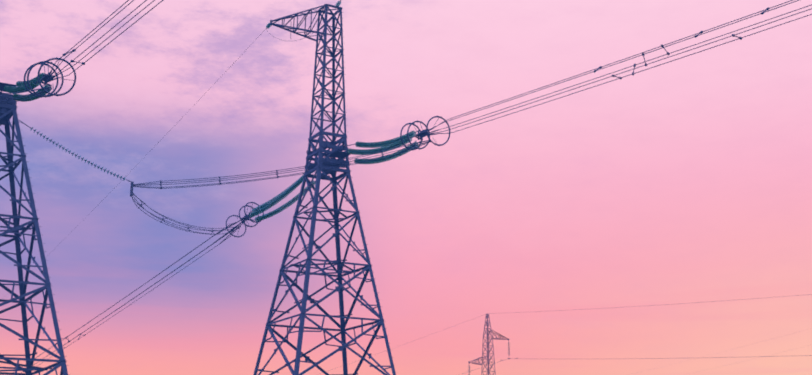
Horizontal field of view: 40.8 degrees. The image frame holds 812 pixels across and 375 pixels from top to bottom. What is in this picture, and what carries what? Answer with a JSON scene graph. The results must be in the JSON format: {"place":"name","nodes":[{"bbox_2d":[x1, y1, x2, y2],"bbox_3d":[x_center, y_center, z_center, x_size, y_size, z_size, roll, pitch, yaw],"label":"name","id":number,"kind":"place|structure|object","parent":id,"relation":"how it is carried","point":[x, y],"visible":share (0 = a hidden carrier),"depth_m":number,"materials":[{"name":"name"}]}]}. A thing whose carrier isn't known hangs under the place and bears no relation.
{"place":"outdoors","nodes":[
{"label":"outdoors","id":0,"kind":"place"},
{"bbox_2d":[14,24,321,287],"bbox_3d":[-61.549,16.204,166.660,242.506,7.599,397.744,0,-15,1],"label":"ground wires","id":1,"kind":"object","parent":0,"point":[179,120],"visible":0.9,"depth_m":91.83,"materials":[{"name":"blue"}]},
{"bbox_2d":[0,0,811,374],"label":"sky","id":2,"kind":"structure","parent":0,"point":[687,180],"materials":[{"name":"pink"}]},
{"bbox_2d":[628,328,810,374],"bbox_3d":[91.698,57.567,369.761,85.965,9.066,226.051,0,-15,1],"label":"wires","id":3,"kind":"object","parent":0,"point":[747,360],"visible":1,"depth_m":333.58,"materials":[{"name":"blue metal"}]},
{"label":"ground","id":4,"kind":"structure","parent":0,"visible":0},
{"bbox_2d":[0,82,69,374],"bbox_3d":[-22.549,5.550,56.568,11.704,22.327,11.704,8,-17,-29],"label":"tower","id":5,"kind":"structure","parent":4,"relation":"on","point":[8,111],"depth_m":57.80,"materials":[{"name":"metal"}]},
{"bbox_2d":[0,0,768,342],"bbox_3d":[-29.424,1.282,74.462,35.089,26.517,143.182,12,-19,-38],"label":"fittings","id":6,"kind":"object","parent":5,"relation":"on","point":[420,134],"visible":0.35,"depth_m":61.07,"materials":[{"name":"metal"}]},
{"bbox_2d":[253,4,395,374],"bbox_3d":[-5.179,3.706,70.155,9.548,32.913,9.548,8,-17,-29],"label":"tower","id":7,"kind":"structure","parent":4,"relation":"on","point":[333,153],"depth_m":70.82,"materials":[{"name":"metal"}]},
{"bbox_2d":[3,1,417,221],"bbox_3d":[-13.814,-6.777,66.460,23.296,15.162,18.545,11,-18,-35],"label":"glass insulator","id":8,"kind":"object","parent":7,"relation":"attached to","point":[383,145],"visible":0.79,"depth_m":67.53,"materials":[{"name":"teal"}]},
{"bbox_2d":[0,0,811,372],"bbox_3d":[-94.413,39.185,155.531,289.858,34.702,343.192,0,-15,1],"label":"conductors","id":9,"kind":"structure","parent":7,"relation":"attached to","point":[200,180],"depth_m":57.35,"materials":[{"name":"blue"}]},
{"bbox_2d":[468,314,508,374],"bbox_3d":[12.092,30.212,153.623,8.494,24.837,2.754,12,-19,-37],"label":"pylon","id":10,"kind":"object","parent":4,"relation":"on","point":[487,337],"visible":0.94,"depth_m":155.15,"materials":[{"name":"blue metal"}]},
{"bbox_2d":[326,294,811,374],"bbox_3d":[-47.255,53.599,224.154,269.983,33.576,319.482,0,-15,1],"label":"wires","id":11,"kind":"object","parent":10,"relation":"hanging from","point":[641,358],"visible":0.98,"depth_m":136.49,"materials":[{"name":"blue metal"}]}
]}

